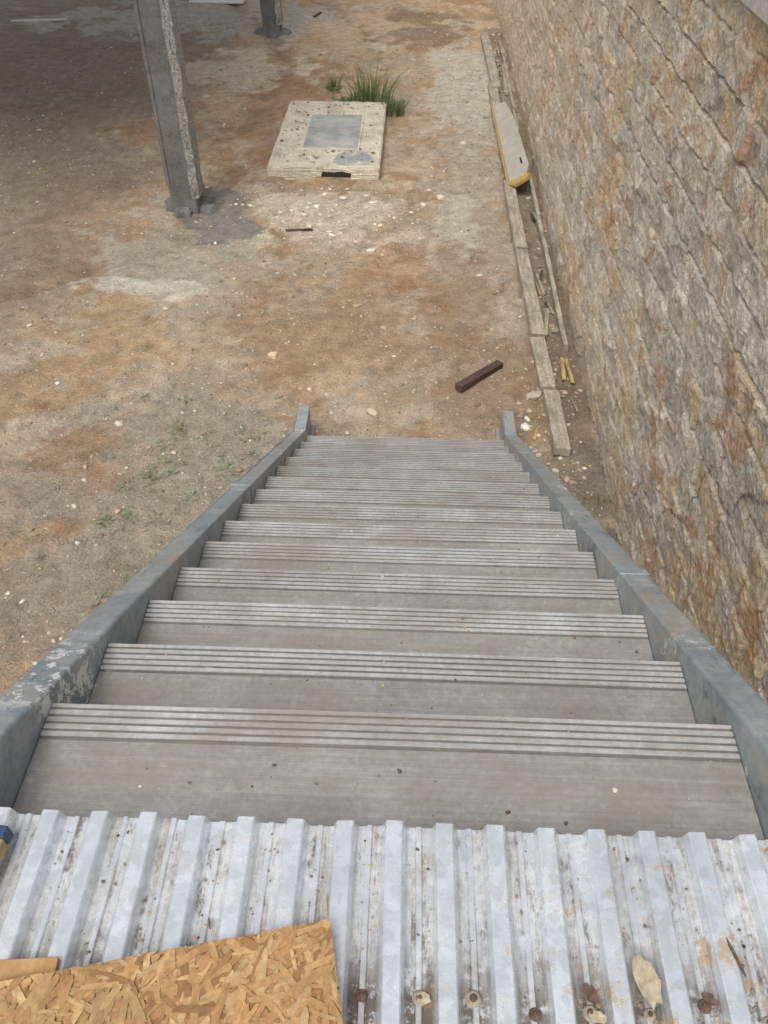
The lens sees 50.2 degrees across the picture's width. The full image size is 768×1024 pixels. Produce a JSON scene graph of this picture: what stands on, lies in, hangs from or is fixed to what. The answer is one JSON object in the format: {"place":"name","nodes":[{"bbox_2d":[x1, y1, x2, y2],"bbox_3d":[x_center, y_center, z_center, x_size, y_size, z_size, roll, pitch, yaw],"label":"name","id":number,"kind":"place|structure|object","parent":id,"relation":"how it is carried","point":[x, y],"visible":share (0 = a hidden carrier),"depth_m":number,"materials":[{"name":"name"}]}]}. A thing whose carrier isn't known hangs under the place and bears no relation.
{"place":"outdoors","nodes":[
{"label":"outdoors","id":0,"kind":"place"},
{"bbox_2d":[0,825,13,862],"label":"painted wood block","id":1,"kind":"object","parent":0,"point":[6,834],"depth_m":1.39,"materials":[{"name":"blue wood"}]},
{"bbox_2d":[0,0,621,696],"bbox_3d":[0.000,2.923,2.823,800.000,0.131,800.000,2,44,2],"label":"ground","id":2,"kind":"structure","parent":0,"point":[48,248],"depth_m":8.22,"materials":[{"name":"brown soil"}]},
{"bbox_2d":[11,18,66,21],"bbox_3d":[-6.437,-9.176,15.306,1.013,0.035,0.067,-4,44,-5],"label":"white pipe","id":3,"kind":"object","parent":2,"relation":"on","point":[37,20],"visible":1,"depth_m":15.29,"materials":[{"name":"plastic"}]},
{"bbox_2d":[10,347,281,606],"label":"ground weeds","id":4,"kind":"object","parent":2,"relation":"on","point":[132,506],"visible":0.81,"depth_m":6.10,"materials":[{"name":"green plant"}]},
{"bbox_2d":[164,196,218,218],"bbox_3d":[-2.240,-3.579,9.507,0.615,0.169,0.542,-12,45,-13],"label":"footing","id":5,"kind":"object","parent":2,"relation":"on","point":[206,206],"visible":0.42,"depth_m":9.43,"materials":[{"name":"concrete"}]},
{"bbox_2d":[137,0,202,213],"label":"shaft","id":6,"kind":"object","parent":5,"relation":"on","point":[160,74],"depth_m":8.59,"materials":[{"name":"concrete"}]},
{"bbox_2d":[132,0,169,185],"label":"corner angle","id":7,"kind":"object","parent":6,"relation":"attached to","point":[137,16],"visible":1,"depth_m":8.47,"materials":[{"name":"metal"}]},
{"bbox_2d":[159,0,204,198],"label":"stucco skin","id":8,"kind":"object","parent":6,"relation":"attached to","point":[171,30],"visible":1,"depth_m":8.58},
{"bbox_2d":[188,0,244,3],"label":"white board","id":9,"kind":"object","parent":2,"relation":"on","point":[221,1],"visible":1,"depth_m":16.29,"materials":[{"name":"plastic"}]},
{"bbox_2d":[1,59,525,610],"bbox_3d":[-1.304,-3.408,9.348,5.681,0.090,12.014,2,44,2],"label":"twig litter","id":10,"kind":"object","parent":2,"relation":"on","point":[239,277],"visible":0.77,"depth_m":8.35,"materials":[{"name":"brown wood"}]},
{"bbox_2d":[267,352,277,358],"bbox_3d":[-0.986,-1.379,7.232,0.097,0.078,0.058,2,44,2],"label":"rock","id":11,"kind":"object","parent":2,"relation":"on","point":[273,355],"visible":1,"depth_m":7.22,"materials":[{"name":"stone"}]},
{"bbox_2d":[253,27,291,38],"bbox_3d":[-2.008,-8.674,14.780,0.765,0.171,0.624,2,44,2],"label":"footing","id":12,"kind":"object","parent":2,"relation":"on","point":[273,34],"visible":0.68,"depth_m":14.68,"materials":[{"name":"concrete"}]},
{"bbox_2d":[262,0,281,32],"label":"shaft","id":13,"kind":"object","parent":12,"relation":"on","point":[269,19],"depth_m":14.49,"materials":[{"name":"concrete"}]},
{"bbox_2d":[260,0,262,14],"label":"corner angle","id":14,"kind":"object","parent":13,"relation":"attached to","point":[261,8],"visible":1,"depth_m":14.38,"materials":[{"name":"metal"}]},
{"bbox_2d":[275,0,283,24],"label":"stucco skin","id":15,"kind":"object","parent":13,"relation":"attached to","point":[279,12],"visible":1,"depth_m":14.46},
{"bbox_2d":[285,228,312,230],"bbox_3d":[-0.937,-3.117,9.059,0.304,0.022,0.024,-4,44,-4],"label":"wood scrap","id":16,"kind":"object","parent":2,"relation":"on","point":[306,229],"visible":1,"depth_m":9.05,"materials":[{"name":"brown wood"}]},
{"bbox_2d":[200,186,430,254],"bbox_3d":[-0.848,-3.337,9.300,2.763,0.078,1.828,2,44,2],"label":"concrete rubble","id":17,"kind":"object","parent":2,"relation":"on","point":[330,233],"visible":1,"depth_m":9.37,"materials":[{"name":"concrete"}]},
{"bbox_2d":[267,101,386,180],"bbox_3d":[-0.699,-4.959,10.925,1.387,0.249,2.425,2,44,2],"label":"concrete pad","id":18,"kind":"object","parent":2,"relation":"on","point":[337,139],"visible":0.94,"depth_m":10.57,"materials":[{"name":"concrete"}]},
{"bbox_2d":[325,83,339,92],"bbox_3d":[-0.746,-6.500,12.540,0.309,0.066,0.440,-24,49,-23],"label":"leafy weed","id":19,"kind":"object","parent":2,"relation":"on","point":[334,88],"visible":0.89,"depth_m":12.48,"materials":[{"name":"green plant"}]},
{"bbox_2d":[326,70,343,87],"bbox_3d":[-0.753,-6.582,12.468,0.374,0.248,0.293,28,50,26],"label":"grass tuft","id":20,"kind":"object","parent":2,"relation":"on","point":[333,82],"visible":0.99,"depth_m":12.49,"materials":[{"name":"green plant"}]},
{"bbox_2d":[330,94,404,108],"bbox_3d":[-0.246,-6.021,12.047,1.148,0.107,0.700,2,44,2],"label":"leafy weed","id":21,"kind":"object","parent":2,"relation":"on","point":[348,100],"visible":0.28,"depth_m":12.05,"materials":[{"name":"green plant"}]},
{"bbox_2d":[326,50,415,105],"bbox_3d":[-0.211,-6.234,11.820,1.336,0.647,1.392,2,44,2],"label":"tall grass clump","id":22,"kind":"object","parent":2,"relation":"on","point":[364,93],"visible":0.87,"depth_m":11.88,"materials":[{"name":"green plant"}]},
{"bbox_2d":[366,248,375,251],"bbox_3d":[-0.143,-2.786,8.728,0.104,0.033,0.080,2,44,2],"label":"rock","id":23,"kind":"object","parent":2,"relation":"on","point":[370,250],"visible":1,"depth_m":8.71,"materials":[{"name":"stone"}]},
{"bbox_2d":[367,408,377,415],"bbox_3d":[-0.096,-0.814,6.663,0.072,0.026,0.111,-23,49,-22],"label":"rock","id":24,"kind":"object","parent":2,"relation":"on","point":[371,411],"visible":1,"depth_m":6.65,"materials":[{"name":"stone"}]},
{"bbox_2d":[0,406,767,839],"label":"metal staircase","id":25,"kind":"structure","parent":2,"relation":"on","point":[304,622],"depth_m":2.07,"materials":[{"name":"metal"}]},
{"bbox_2d":[0,807,767,1023],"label":"landing deck","id":26,"kind":"structure","parent":2,"relation":"on","point":[442,923],"depth_m":1.34,"materials":[{"name":"metal"}]},
{"bbox_2d":[0,957,59,980],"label":"plywood scrap","id":27,"kind":"object","parent":26,"relation":"on","point":[14,968],"visible":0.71,"depth_m":1.25,"materials":[{"name":"beige wood"}]},
{"bbox_2d":[0,919,342,1023],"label":"osb board","id":28,"kind":"object","parent":26,"relation":"on","point":[286,975],"visible":1,"depth_m":1.21,"materials":[{"name":"brown wood"}]},
{"bbox_2d":[374,92,413,116],"bbox_3d":[0.134,-5.773,11.555,0.638,0.352,0.625,25,49,24],"label":"tall grass clump","id":29,"kind":"object","parent":2,"relation":"on","point":[397,112],"visible":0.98,"depth_m":11.61,"materials":[{"name":"green plant"}]},
{"bbox_2d":[436,194,443,199],"bbox_3d":[0.661,-3.710,9.666,0.085,0.061,0.098,-15,46,-15],"label":"rock","id":30,"kind":"object","parent":2,"relation":"on","point":[440,196],"visible":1,"depth_m":9.64,"materials":[{"name":"stone"}]},
{"bbox_2d":[455,360,502,391],"bbox_3d":[0.812,-1.160,6.982,0.528,0.057,0.077,-32,53,-29],"label":"dark wood offcut","id":31,"kind":"object","parent":2,"relation":"on","point":[477,376],"visible":1,"depth_m":6.95,"materials":[{"name":"brown wood"}]},
{"bbox_2d":[480,33,500,91],"bbox_3d":[1.723,-7.345,13.335,0.140,0.086,2.902,-2,44,4],"label":"timber plank","id":32,"kind":"object","parent":2,"relation":"on","point":[490,62],"visible":0.91,"depth_m":13.15,"materials":[{"name":"beige wood"}]},
{"bbox_2d":[488,82,499,126],"bbox_3d":[1.614,-5.937,11.918,0.136,0.085,1.702,5,44,-1],"label":"timber plank","id":33,"kind":"object","parent":2,"relation":"on","point":[494,99],"visible":0.52,"depth_m":12.02,"materials":[{"name":"beige wood"}]},
{"bbox_2d":[501,63,508,95],"bbox_3d":[1.887,-6.725,12.742,0.106,0.054,1.403,9,44,-2],"label":"timber plank","id":34,"kind":"object","parent":2,"relation":"on","point":[505,87],"visible":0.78,"depth_m":12.62,"materials":[{"name":"beige wood"}]},
{"bbox_2d":[503,180,527,252],"bbox_3d":[1.463,-3.337,9.206,0.132,0.086,1.722,3,44,-1],"label":"timber plank","id":35,"kind":"object","parent":2,"relation":"on","point":[515,223],"visible":0.91,"depth_m":9.07,"materials":[{"name":"beige wood"}]},
{"bbox_2d":[491,101,530,186],"bbox_3d":[1.612,-4.824,10.552,0.306,0.034,2.850,-27,38,25],"label":"yellow panel","id":36,"kind":"object","parent":35,"relation":"on","point":[514,158],"visible":1,"depth_m":10.32,"materials":[{"name":"paint"}]},
{"bbox_2d":[521,422,529,430],"bbox_3d":[1.122,-0.680,6.519,0.072,0.042,0.092,2,44,2],"label":"rock","id":37,"kind":"object","parent":2,"relation":"on","point":[525,426],"visible":1,"depth_m":6.50,"materials":[{"name":"stone"}]},
{"bbox_2d":[515,249,545,336],"bbox_3d":[1.410,-2.142,7.977,0.131,0.086,1.652,3,44,0],"label":"timber plank","id":38,"kind":"object","parent":2,"relation":"on","point":[535,323],"visible":0.93,"depth_m":7.87,"materials":[{"name":"beige wood"}]},
{"bbox_2d":[498,40,567,351],"bbox_3d":[1.800,-4.783,10.726,0.072,0.106,9.601,2,44,2],"label":"formwork strip","id":39,"kind":"object","parent":2,"relation":"on","point":[557,308],"visible":0.84,"depth_m":8.69,"materials":[{"name":"beige wood"}]},
{"bbox_2d":[526,391,541,399],"bbox_3d":[1.245,-0.967,6.822,0.136,0.068,0.102,2,44,2],"label":"rock","id":40,"kind":"object","parent":2,"relation":"on","point":[533,395],"visible":1,"depth_m":6.79,"materials":[{"name":"stone"}]},
{"bbox_2d":[532,427,538,439],"bbox_3d":[1.196,-0.618,6.468,0.032,0.012,0.156,12,45,12],"label":"wood scrap","id":41,"kind":"object","parent":2,"relation":"on","point":[535,433],"visible":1,"depth_m":6.46,"materials":[{"name":"brown wood"}]},
{"bbox_2d":[535,273,544,294],"bbox_3d":[1.552,-2.269,8.159,0.032,0.022,0.403,-1,44,-2],"label":"wood scrap","id":42,"kind":"object","parent":2,"relation":"on","point":[540,284],"visible":1,"depth_m":8.14,"materials":[{"name":"beige wood"}]},
{"bbox_2d":[483,27,602,509],"bbox_3d":[1.443,-4.076,10.048,0.830,0.080,13.819,2,44,2],"label":"wall foot rubble","id":43,"kind":"object","parent":2,"relation":"on","point":[587,496],"depth_m":6.79,"materials":[{"name":"stone"}]},
{"bbox_2d":[530,337,555,392],"bbox_3d":[1.369,-1.281,7.092,0.132,0.072,0.762,-2,44,3],"label":"timber plank","id":44,"kind":"object","parent":2,"relation":"on","point":[543,366],"visible":0.92,"depth_m":7.03,"materials":[{"name":"beige wood"}]},
{"bbox_2d":[544,303,549,335],"bbox_3d":[1.521,-1.804,7.672,0.042,0.022,0.558,7,44,8],"label":"wood scrap","id":45,"kind":"object","parent":2,"relation":"on","point":[546,318],"visible":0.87,"depth_m":7.65,"materials":[{"name":"beige wood"}]},
{"bbox_2d":[542,389,570,455],"bbox_3d":[1.367,-0.720,6.522,0.127,0.077,0.762,3,44,-1],"label":"timber plank","id":46,"kind":"object","parent":2,"relation":"on","point":[558,432],"visible":1,"depth_m":6.45,"materials":[{"name":"beige wood"}]},
{"bbox_2d":[560,358,565,379],"bbox_3d":[1.538,-1.230,7.049,0.037,0.017,0.322,4,44,4],"label":"pine stake","id":47,"kind":"object","parent":2,"relation":"on","point":[562,365],"visible":1,"depth_m":7.04,"materials":[{"name":"yellow wood"}]},
{"bbox_2d":[564,359,574,382],"bbox_3d":[1.587,-1.208,7.027,0.032,0.017,0.342,-1,44,-1],"label":"pine stake","id":48,"kind":"object","parent":2,"relation":"on","point":[569,371],"visible":1,"depth_m":7.01,"materials":[{"name":"yellow wood"}]},
{"bbox_2d":[594,490,609,503],"bbox_3d":[1.593,-0.113,5.917,0.186,0.098,0.167,2,44,2],"label":"grass tuft","id":49,"kind":"object","parent":2,"relation":"on","point":[604,502],"visible":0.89,"depth_m":5.94,"materials":[{"name":"green plant"}]},
{"bbox_2d":[605,525,620,539],"bbox_3d":[1.547,0.137,5.638,0.185,0.087,0.183,-19,47,-18],"label":"grass tuft","id":50,"kind":"object","parent":2,"relation":"on","point":[611,535],"visible":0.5,"depth_m":5.65,"materials":[{"name":"green plant"}]},
{"bbox_2d":[494,0,767,703],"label":"block wall","id":51,"kind":"structure","parent":2,"relation":"on","point":[645,123],"depth_m":4.67,"materials":[{"name":"beige stone"}]},
{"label":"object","id":52,"kind":"object","parent":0,"visible":0},
{"bbox_2d":[739,0,767,25],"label":"coping","id":53,"kind":"object","parent":52,"relation":"on","point":[758,9],"depth_m":3.48,"materials":[{"name":"concrete"}]}
]}

